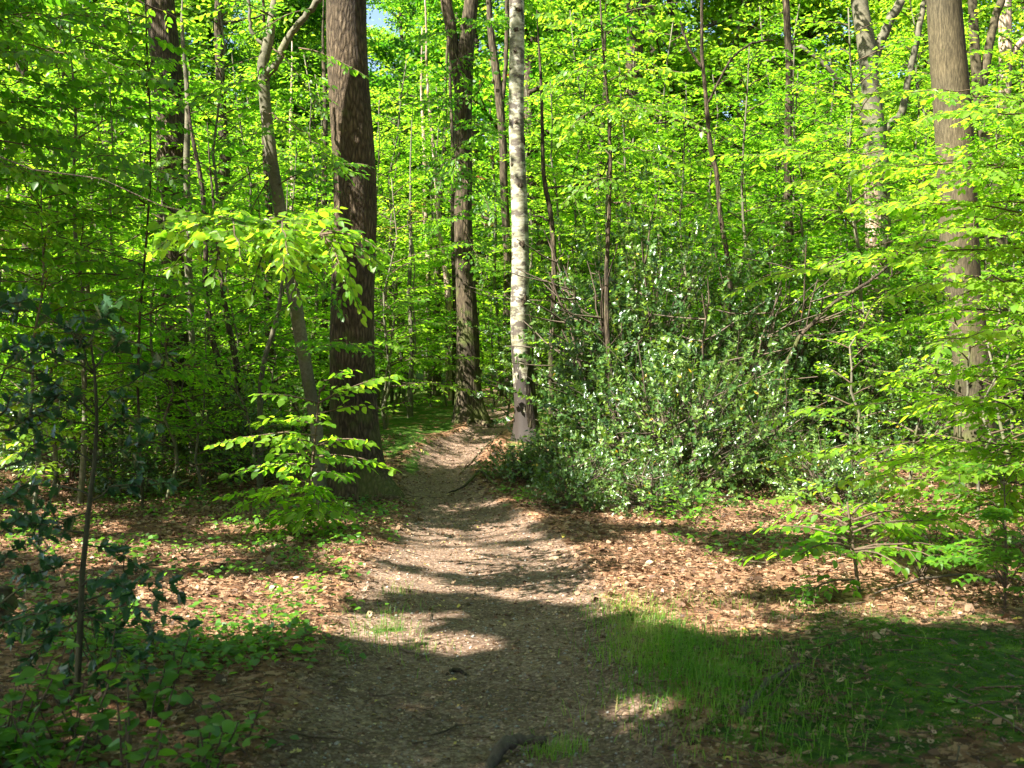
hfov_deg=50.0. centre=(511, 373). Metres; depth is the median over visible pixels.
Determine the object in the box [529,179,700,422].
holly bush
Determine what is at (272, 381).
undergrowth shrub
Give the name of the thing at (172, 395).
undergrowth shrub
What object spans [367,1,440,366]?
woodland tree
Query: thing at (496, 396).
undergrowth shrub
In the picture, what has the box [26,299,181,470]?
undergrowth shrub
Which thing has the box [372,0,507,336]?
woodland tree
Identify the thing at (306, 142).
young beech
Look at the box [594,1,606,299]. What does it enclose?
slim tree
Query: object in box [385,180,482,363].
young beech
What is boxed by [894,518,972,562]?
broadleaf seedling
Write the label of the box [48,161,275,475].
young beech
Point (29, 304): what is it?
holly sapling
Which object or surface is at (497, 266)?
young beech
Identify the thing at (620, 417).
holly bush
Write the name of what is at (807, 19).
young beech
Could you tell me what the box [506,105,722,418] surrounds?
young beech
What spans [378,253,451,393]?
undergrowth shrub
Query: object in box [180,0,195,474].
thin stem
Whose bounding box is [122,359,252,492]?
undergrowth shrub
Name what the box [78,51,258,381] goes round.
young beech
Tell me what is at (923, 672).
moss
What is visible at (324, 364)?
undergrowth shrub
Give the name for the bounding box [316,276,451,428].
undergrowth shrub
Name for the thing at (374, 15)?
sky
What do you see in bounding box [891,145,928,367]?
young beech
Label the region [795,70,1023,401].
young beech
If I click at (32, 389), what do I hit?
young beech
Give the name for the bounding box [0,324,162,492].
holly bush
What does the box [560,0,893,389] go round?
woodland tree
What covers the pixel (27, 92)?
shaded tree
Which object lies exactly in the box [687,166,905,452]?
holly bush
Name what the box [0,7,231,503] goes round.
young beech
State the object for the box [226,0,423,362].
woodland tree
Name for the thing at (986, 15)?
woodland tree
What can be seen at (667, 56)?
young beech
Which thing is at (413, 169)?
woodland tree
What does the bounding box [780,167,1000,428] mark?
young beech
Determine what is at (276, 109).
young beech
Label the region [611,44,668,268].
copper beech
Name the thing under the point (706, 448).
holly bush
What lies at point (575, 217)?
young beech
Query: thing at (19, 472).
undergrowth shrub
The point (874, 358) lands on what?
undergrowth shrub
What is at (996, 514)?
ash seedling
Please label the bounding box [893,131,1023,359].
young beech
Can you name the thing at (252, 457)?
undergrowth shrub
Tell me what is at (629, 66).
dark tree
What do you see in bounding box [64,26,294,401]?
young beech
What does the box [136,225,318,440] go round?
young beech
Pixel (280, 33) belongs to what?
woodland tree
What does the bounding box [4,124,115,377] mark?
young beech
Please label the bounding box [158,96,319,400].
young beech
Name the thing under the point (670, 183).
young beech
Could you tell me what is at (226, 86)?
woodland tree
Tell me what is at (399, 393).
undergrowth shrub
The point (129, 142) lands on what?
young beech
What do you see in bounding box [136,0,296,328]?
woodland tree
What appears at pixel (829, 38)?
woodland tree
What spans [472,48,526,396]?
copper beech
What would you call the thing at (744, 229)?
young beech
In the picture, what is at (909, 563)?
broadleaf seedling
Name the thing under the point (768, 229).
young beech
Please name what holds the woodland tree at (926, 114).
on the ground at (426, 420)
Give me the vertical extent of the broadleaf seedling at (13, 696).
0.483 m
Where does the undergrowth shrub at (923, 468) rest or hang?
on the ground at (426, 420)
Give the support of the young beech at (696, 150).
on the ground at (426, 420)
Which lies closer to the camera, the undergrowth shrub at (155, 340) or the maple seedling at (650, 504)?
the maple seedling at (650, 504)
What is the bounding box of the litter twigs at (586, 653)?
[0,483,1023,767]
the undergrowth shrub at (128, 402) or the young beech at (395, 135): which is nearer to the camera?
the undergrowth shrub at (128, 402)
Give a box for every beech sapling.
[204,367,405,542]
[731,500,1002,606]
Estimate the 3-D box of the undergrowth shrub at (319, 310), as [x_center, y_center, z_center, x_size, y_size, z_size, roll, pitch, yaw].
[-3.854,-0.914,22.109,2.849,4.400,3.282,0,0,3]
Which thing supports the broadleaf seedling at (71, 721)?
on the ground at (426, 420)
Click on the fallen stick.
(756, 694)
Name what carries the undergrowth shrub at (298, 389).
on the ground at (426, 420)
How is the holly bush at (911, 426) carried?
on the ground at (426, 420)
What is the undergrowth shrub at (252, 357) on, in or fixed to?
on the ground at (426, 420)
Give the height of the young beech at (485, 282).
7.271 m
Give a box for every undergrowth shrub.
[0,296,97,480]
[0,360,135,492]
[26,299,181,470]
[33,289,264,500]
[70,356,178,457]
[75,334,154,444]
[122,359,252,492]
[128,318,228,426]
[155,303,310,457]
[160,358,310,495]
[192,353,329,474]
[197,305,297,445]
[214,306,300,436]
[230,345,329,455]
[231,282,328,406]
[241,305,328,431]
[254,326,329,436]
[255,216,390,419]
[286,294,388,406]
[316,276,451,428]
[374,299,427,405]
[375,234,443,398]
[375,327,440,410]
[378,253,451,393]
[383,286,493,406]
[406,345,445,386]
[475,225,566,365]
[477,291,510,405]
[482,326,547,419]
[779,291,947,483]
[862,356,1011,492]
[866,290,1023,497]
[894,358,1023,520]
[901,287,1023,496]
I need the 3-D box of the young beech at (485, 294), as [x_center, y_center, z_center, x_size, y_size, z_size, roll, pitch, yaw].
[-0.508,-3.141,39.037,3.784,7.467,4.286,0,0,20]
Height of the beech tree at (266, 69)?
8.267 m
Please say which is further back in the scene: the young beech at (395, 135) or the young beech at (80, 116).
the young beech at (395, 135)
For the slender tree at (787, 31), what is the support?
on the ground at (426, 420)
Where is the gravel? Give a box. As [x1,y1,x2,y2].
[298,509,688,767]
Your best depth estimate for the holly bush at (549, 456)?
14.16 m
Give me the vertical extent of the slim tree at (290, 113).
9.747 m
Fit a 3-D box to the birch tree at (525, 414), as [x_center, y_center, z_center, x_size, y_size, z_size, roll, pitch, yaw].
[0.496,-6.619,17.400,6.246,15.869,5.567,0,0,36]
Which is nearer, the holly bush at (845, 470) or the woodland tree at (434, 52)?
the holly bush at (845, 470)
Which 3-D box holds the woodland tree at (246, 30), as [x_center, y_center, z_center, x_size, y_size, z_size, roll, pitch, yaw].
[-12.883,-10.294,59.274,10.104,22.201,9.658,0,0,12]
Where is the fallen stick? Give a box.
[739,662,799,715]
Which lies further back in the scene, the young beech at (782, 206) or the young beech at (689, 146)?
the young beech at (782, 206)
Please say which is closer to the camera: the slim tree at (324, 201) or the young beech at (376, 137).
the slim tree at (324, 201)
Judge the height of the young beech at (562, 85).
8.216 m
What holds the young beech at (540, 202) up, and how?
on the ground at (426, 420)
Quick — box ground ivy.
[0,483,1023,767]
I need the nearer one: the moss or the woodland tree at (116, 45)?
the moss
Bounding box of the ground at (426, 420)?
[0,364,1023,767]
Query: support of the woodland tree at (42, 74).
on the ground at (426, 420)
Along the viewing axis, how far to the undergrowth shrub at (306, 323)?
25.90 m
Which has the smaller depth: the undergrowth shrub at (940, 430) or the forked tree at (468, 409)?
the undergrowth shrub at (940, 430)
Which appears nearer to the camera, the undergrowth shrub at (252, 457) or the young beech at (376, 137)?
the undergrowth shrub at (252, 457)
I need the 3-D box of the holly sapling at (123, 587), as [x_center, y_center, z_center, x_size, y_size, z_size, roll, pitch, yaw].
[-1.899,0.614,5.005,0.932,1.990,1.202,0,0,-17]
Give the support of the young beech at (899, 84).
on the ground at (426, 420)
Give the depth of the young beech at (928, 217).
25.95 m
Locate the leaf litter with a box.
[0,432,1023,767]
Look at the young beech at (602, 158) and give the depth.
20.46 m
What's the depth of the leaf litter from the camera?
7.89 m
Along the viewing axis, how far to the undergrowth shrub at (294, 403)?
16.35 m
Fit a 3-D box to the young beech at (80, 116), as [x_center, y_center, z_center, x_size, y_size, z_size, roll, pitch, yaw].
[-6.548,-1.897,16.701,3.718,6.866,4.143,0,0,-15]
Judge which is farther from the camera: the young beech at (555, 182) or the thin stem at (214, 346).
the young beech at (555, 182)
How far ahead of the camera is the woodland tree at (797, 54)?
32.41 m
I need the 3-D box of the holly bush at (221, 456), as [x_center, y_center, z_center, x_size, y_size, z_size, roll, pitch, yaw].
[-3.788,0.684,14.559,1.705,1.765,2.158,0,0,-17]
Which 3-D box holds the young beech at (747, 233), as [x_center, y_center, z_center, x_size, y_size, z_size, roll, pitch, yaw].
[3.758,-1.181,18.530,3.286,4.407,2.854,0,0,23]
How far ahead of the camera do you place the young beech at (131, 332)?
18.82 m
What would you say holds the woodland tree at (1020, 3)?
on the ground at (426, 420)
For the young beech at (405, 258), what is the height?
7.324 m
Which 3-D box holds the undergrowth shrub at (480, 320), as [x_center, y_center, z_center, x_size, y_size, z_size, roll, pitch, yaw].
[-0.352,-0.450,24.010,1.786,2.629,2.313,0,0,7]
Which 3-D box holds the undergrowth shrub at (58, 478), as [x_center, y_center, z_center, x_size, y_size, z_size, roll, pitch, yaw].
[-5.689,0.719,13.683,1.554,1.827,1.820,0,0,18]
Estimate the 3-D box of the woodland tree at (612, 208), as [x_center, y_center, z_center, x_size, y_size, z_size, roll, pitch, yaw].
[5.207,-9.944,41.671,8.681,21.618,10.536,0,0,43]
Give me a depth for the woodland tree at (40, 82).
30.91 m
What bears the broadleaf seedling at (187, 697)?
on the ground at (426, 420)
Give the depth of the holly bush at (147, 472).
13.21 m
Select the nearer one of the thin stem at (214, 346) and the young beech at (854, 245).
the thin stem at (214, 346)
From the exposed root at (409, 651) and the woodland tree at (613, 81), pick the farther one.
the woodland tree at (613, 81)
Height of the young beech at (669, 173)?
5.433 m
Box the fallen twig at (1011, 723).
[946,693,1023,731]
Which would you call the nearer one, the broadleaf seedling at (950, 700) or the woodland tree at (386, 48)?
the broadleaf seedling at (950, 700)
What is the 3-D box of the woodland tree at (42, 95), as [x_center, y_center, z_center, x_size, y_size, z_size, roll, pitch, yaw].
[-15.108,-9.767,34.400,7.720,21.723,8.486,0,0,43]
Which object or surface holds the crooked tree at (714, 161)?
on the ground at (426, 420)
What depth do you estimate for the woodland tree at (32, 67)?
29.18 m
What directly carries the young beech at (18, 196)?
on the ground at (426, 420)
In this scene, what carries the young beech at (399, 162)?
on the ground at (426, 420)
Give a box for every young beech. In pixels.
[0,0,121,446]
[0,0,229,371]
[0,0,282,510]
[0,3,203,455]
[0,3,210,460]
[0,7,147,413]
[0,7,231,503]
[0,20,144,407]
[0,58,255,481]
[0,61,69,323]
[0,135,69,402]
[0,159,171,496]
[0,177,149,514]
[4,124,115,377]
[10,5,202,396]
[16,0,228,434]
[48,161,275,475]
[59,124,156,371]
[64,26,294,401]
[68,115,228,441]
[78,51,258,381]
[93,0,331,457]
[106,65,264,397]
[110,141,234,347]
[124,294,271,483]
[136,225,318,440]
[149,52,332,429]
[157,180,329,445]
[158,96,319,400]
[192,118,307,364]
[193,138,329,389]
[194,93,333,411]
[200,228,331,454]
[204,52,407,432]
[212,140,400,433]
[229,73,406,393]
[286,174,481,429]
[287,87,445,388]
[290,128,456,408]
[297,72,451,402]
[315,203,456,413]
[318,247,448,396]
[320,51,495,403]
[374,81,508,396]
[377,113,483,389]
[378,181,443,373]
[384,245,509,405]
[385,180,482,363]
[416,223,501,357]
[421,86,604,357]
[421,117,547,393]
[427,219,532,373]
[444,188,532,385]
[448,83,656,389]
[475,114,573,357]
[478,10,669,369]
[487,60,663,346]
[492,47,669,364]
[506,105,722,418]
[507,45,722,360]
[532,0,710,456]
[582,14,752,358]
[584,105,764,421]
[585,72,795,357]
[611,132,721,338]
[622,66,794,368]
[636,42,891,434]
[644,161,741,306]
[666,6,861,389]
[670,81,1023,542]
[670,126,800,367]
[673,170,833,424]
[696,126,838,330]
[699,195,845,414]
[700,3,907,364]
[706,8,1008,421]
[708,45,927,434]
[710,62,896,363]
[740,45,936,399]
[747,64,928,398]
[762,116,951,419]
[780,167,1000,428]
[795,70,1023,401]
[797,56,939,364]
[799,176,906,376]
[814,0,1022,394]
[843,2,1023,425]
[862,80,1023,392]
[880,63,1023,381]
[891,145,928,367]
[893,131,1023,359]
[901,193,1023,443]
[913,0,1023,404]
[929,74,1023,365]
[930,70,1023,404]
[933,103,1023,397]
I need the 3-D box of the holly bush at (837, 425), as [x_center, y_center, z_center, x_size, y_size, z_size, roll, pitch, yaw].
[5.136,-0.359,16.435,3.174,3.332,2.637,0,0,-16]
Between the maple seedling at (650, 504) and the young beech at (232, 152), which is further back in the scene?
the young beech at (232, 152)
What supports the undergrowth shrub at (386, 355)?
on the ground at (426, 420)
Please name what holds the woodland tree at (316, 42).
on the ground at (426, 420)
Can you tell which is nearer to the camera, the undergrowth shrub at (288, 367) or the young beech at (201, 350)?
the young beech at (201, 350)
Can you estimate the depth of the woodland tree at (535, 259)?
48.30 m
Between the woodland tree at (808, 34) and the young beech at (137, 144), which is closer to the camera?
the young beech at (137, 144)
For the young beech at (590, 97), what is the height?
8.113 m
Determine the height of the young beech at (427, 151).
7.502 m
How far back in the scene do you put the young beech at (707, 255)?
31.83 m
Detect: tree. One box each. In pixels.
[0,0,66,269]
[0,0,89,248]
[0,0,134,380]
[0,0,146,286]
[0,3,134,292]
[0,187,12,447]
[14,0,314,294]
[20,0,214,370]
[50,3,149,285]
[59,0,232,420]
[70,3,185,299]
[133,3,250,301]
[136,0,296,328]
[146,0,226,466]
[161,0,383,502]
[180,0,315,432]
[192,0,398,336]
[194,62,249,203]
[210,0,314,279]
[216,0,368,324]
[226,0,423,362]
[229,47,311,334]
[236,0,416,381]
[261,0,277,445]
[289,41,298,409]
[311,0,493,382]
[316,0,602,309]
[321,0,329,422]
[326,0,411,505]
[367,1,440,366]
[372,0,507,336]
[374,0,750,391]
[378,53,497,380]
[405,0,510,427]
[411,64,508,333]
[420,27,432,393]
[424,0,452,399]
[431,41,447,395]
[434,0,600,382]
[437,0,513,398]
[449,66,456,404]
[472,0,802,297]
[498,1,700,381]
[500,0,700,287]
[502,0,779,383]
[509,0,539,442]
[525,0,833,328]
[533,9,608,428]
[540,0,776,251]
[555,1,700,266]
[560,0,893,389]
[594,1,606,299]
[623,0,646,269]
[647,0,693,345]
[653,0,773,446]
[667,0,909,317]
[686,0,896,311]
[714,0,929,288]
[720,0,904,294]
[744,0,1023,393]
[763,0,925,415]
[783,0,794,369]
[818,7,917,311]
[821,20,928,383]
[841,0,1023,210]
[856,100,914,364]
[880,0,1023,270]
[882,34,968,377]
[886,0,1023,386]
[896,0,1023,388]
[926,0,1003,487]
[968,0,1015,413]
[994,0,1023,263]
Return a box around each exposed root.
[396,642,426,657]
[445,668,467,675]
[448,470,505,492]
[459,431,503,475]
[481,733,547,767]
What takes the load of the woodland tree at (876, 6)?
on the ground at (426, 420)
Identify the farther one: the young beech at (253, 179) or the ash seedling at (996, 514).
the young beech at (253, 179)
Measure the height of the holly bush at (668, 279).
5.159 m
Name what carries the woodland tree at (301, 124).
on the ground at (426, 420)
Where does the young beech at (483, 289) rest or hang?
on the ground at (426, 420)
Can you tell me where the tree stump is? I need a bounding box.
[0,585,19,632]
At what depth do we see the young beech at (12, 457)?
12.77 m
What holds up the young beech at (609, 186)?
on the ground at (426, 420)
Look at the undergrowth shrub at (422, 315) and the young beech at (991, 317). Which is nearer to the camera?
the young beech at (991, 317)
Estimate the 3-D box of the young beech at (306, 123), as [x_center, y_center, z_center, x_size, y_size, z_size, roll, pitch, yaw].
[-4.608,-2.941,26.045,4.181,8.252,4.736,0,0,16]
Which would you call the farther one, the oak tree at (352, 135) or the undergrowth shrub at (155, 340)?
the undergrowth shrub at (155, 340)
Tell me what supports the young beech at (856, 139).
on the ground at (426, 420)
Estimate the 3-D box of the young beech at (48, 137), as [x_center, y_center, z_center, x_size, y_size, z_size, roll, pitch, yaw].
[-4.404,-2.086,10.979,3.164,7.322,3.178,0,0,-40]
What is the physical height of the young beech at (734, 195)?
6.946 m
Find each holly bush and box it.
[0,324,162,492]
[74,429,216,498]
[159,358,294,489]
[462,193,637,426]
[470,425,574,484]
[488,411,619,486]
[497,198,740,459]
[502,428,675,515]
[509,111,801,462]
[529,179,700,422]
[546,301,819,507]
[549,314,751,491]
[571,438,709,519]
[610,188,846,480]
[677,330,844,498]
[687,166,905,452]
[741,241,941,457]
[751,412,940,509]
[848,314,1008,468]
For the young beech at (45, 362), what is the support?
on the ground at (426, 420)
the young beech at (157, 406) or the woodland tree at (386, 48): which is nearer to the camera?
the young beech at (157, 406)
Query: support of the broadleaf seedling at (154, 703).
on the ground at (426, 420)
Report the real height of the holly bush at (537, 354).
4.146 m
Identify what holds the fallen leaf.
on the ground at (426, 420)
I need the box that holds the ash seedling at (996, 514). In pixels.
[918,463,1023,608]
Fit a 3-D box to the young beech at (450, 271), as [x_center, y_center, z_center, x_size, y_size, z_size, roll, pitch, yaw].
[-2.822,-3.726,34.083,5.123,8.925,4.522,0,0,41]
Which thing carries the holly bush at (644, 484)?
on the ground at (426, 420)
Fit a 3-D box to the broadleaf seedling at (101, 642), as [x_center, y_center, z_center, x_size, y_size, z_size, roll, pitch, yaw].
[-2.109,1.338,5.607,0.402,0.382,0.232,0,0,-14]
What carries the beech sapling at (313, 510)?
on the ground at (426, 420)
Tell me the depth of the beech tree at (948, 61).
13.81 m
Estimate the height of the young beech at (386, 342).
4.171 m
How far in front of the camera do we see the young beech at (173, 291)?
14.05 m
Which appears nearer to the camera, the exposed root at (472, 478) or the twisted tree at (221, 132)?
the exposed root at (472, 478)
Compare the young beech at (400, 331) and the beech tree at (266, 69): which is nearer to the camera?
the beech tree at (266, 69)
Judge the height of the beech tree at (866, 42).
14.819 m
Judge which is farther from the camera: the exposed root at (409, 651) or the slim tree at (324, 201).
the slim tree at (324, 201)
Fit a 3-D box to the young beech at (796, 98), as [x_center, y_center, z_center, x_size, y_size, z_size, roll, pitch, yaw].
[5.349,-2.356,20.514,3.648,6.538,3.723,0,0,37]
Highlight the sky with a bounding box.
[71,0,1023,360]
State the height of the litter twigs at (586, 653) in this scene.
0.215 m
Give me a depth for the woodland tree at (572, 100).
41.55 m
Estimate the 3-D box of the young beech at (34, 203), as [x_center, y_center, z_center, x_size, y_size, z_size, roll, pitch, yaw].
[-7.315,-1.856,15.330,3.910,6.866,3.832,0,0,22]
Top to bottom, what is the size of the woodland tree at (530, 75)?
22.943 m
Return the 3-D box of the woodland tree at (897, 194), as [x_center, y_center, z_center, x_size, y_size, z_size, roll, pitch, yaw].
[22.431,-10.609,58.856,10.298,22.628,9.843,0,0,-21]
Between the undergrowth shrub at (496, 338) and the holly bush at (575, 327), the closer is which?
the holly bush at (575, 327)
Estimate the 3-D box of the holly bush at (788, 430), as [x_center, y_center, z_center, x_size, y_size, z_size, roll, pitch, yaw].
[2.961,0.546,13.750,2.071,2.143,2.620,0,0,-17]
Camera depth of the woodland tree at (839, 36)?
48.49 m
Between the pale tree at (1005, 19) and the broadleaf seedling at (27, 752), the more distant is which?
the pale tree at (1005, 19)
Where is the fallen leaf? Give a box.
[289,747,301,752]
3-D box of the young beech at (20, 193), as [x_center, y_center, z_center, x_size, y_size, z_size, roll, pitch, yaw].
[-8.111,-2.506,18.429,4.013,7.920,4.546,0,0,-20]
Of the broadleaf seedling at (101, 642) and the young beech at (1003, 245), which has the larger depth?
the young beech at (1003, 245)
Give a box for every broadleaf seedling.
[0,642,79,767]
[0,708,106,767]
[11,624,132,754]
[13,764,24,767]
[63,599,134,664]
[103,674,180,767]
[114,630,195,718]
[177,682,271,753]
[182,716,250,767]
[791,581,820,607]
[882,505,955,577]
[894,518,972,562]
[937,697,964,704]
[967,525,1023,586]
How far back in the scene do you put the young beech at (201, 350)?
14.13 m
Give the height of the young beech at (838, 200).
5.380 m
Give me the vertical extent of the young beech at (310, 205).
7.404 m
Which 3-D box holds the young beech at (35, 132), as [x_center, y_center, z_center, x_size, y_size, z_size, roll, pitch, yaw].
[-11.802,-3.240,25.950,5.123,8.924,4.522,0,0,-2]
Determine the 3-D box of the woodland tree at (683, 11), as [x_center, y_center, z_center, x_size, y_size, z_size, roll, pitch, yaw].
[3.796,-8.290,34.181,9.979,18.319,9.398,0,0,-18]
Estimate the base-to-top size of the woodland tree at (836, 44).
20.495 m
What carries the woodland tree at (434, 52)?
on the ground at (426, 420)
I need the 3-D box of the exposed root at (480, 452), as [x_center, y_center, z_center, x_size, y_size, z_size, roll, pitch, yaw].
[-0.424,1.152,16.226,0.041,0.468,2.837,0,0,12]
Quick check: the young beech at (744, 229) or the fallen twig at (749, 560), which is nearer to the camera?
the fallen twig at (749, 560)
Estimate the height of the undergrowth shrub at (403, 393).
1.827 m
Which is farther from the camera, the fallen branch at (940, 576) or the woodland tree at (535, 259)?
the woodland tree at (535, 259)
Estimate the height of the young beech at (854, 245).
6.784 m
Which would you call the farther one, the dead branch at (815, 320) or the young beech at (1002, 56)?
the young beech at (1002, 56)
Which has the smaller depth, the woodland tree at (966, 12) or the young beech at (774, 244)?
the young beech at (774, 244)
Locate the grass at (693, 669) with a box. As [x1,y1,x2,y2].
[319,578,1022,767]
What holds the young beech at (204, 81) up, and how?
on the ground at (426, 420)
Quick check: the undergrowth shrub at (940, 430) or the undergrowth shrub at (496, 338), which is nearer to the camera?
the undergrowth shrub at (940, 430)
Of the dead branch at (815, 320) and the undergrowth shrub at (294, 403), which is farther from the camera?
the undergrowth shrub at (294, 403)
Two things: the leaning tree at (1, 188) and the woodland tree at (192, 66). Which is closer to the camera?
the leaning tree at (1, 188)
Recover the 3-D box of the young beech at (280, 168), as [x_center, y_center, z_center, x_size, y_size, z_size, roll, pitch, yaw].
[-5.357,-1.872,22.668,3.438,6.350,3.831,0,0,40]
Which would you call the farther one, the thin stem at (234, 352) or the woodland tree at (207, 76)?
the woodland tree at (207, 76)
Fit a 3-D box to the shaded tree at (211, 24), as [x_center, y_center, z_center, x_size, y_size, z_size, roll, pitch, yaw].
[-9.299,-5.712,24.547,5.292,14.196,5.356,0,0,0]
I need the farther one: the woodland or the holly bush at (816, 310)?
the woodland
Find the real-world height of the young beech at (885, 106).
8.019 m
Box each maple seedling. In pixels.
[634,482,673,517]
[660,485,722,523]
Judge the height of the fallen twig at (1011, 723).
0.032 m
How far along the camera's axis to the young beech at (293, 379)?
16.99 m
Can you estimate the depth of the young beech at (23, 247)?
19.21 m
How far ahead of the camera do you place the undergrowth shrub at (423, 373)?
35.92 m
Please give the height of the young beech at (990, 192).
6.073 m
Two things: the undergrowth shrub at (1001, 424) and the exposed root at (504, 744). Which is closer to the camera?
the exposed root at (504, 744)
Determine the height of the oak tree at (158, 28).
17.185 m
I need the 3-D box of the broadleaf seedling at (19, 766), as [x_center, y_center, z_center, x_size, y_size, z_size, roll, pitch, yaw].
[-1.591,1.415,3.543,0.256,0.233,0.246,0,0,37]
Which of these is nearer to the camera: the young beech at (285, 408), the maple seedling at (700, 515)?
the maple seedling at (700, 515)
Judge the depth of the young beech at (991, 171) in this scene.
8.72 m
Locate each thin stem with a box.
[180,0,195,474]
[187,82,228,473]
[207,122,243,467]
[257,180,287,484]
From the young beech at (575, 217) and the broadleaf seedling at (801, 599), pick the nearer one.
the broadleaf seedling at (801, 599)
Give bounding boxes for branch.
[0,156,390,327]
[783,239,939,367]
[874,573,1023,593]
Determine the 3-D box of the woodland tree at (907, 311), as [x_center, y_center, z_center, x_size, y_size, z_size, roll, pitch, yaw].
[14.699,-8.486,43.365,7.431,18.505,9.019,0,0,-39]
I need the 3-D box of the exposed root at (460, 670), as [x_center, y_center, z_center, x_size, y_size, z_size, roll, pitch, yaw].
[-0.278,1.551,5.670,0.152,0.042,0.119,0,0,0]
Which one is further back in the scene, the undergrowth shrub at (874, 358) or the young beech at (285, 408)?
the young beech at (285, 408)
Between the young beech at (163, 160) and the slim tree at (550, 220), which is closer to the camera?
the young beech at (163, 160)
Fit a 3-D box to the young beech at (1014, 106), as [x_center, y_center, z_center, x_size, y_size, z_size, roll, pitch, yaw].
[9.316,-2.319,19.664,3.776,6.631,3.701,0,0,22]
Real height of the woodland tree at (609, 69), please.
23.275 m
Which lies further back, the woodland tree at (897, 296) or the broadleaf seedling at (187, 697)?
the woodland tree at (897, 296)
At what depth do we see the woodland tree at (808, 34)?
34.43 m
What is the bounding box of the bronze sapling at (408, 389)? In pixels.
[378,197,440,417]
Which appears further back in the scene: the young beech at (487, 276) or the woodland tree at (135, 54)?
the woodland tree at (135, 54)
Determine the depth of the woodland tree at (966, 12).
31.89 m
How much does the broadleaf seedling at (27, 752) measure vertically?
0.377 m
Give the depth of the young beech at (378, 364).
18.49 m
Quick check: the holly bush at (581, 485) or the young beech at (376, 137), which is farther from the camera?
the young beech at (376, 137)
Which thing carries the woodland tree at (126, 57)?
on the ground at (426, 420)
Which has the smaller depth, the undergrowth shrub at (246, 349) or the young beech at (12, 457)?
the young beech at (12, 457)
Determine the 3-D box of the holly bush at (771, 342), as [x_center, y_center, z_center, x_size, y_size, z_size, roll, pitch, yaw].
[2.707,-0.469,15.293,3.108,3.928,3.742,0,0,42]
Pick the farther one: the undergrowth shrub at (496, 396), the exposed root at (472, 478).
the undergrowth shrub at (496, 396)
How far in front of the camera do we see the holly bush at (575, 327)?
15.57 m
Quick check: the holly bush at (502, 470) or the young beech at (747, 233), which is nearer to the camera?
the holly bush at (502, 470)
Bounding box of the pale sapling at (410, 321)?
[407,105,413,416]
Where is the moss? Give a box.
[380,422,1023,767]
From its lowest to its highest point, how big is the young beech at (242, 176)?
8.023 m
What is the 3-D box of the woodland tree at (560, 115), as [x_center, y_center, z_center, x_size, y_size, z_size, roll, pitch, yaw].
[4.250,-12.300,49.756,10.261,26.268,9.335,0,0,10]
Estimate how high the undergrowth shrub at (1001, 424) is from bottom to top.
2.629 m
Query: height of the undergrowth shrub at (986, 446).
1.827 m
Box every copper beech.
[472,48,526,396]
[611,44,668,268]
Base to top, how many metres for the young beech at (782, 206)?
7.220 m
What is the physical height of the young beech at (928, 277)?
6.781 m
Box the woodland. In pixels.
[25,2,1022,373]
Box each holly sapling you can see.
[0,271,78,633]
[0,290,203,705]
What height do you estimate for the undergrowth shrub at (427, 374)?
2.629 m
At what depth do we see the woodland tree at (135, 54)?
53.15 m
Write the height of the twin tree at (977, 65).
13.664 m
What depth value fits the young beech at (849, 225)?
25.00 m
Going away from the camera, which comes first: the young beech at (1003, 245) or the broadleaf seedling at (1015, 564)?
the broadleaf seedling at (1015, 564)
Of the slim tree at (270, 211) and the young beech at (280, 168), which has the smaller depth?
the slim tree at (270, 211)
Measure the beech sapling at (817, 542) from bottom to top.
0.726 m
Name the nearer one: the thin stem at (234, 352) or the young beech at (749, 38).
the thin stem at (234, 352)
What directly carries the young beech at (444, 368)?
on the ground at (426, 420)
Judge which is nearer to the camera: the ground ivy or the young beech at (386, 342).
the ground ivy
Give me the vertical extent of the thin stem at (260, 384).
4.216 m
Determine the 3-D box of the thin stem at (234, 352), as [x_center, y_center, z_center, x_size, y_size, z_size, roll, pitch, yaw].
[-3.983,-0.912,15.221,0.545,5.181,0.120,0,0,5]
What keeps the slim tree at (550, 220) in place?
on the ground at (426, 420)
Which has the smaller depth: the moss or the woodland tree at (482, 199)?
the moss
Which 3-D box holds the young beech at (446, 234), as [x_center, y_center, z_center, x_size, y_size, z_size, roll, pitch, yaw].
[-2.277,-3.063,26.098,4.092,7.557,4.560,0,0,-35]
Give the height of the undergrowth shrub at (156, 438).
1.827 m
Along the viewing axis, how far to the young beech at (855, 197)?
21.41 m
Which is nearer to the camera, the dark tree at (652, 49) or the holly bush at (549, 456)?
the holly bush at (549, 456)
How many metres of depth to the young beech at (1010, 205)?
25.86 m
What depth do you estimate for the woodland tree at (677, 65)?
28.23 m
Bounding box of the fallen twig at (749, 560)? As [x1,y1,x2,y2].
[733,557,767,562]
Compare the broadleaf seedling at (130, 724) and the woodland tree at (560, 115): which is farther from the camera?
the woodland tree at (560, 115)
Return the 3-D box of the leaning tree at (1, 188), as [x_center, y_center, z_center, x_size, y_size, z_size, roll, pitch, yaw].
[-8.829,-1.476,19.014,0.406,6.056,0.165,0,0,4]
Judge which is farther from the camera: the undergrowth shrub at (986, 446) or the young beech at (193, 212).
the young beech at (193, 212)

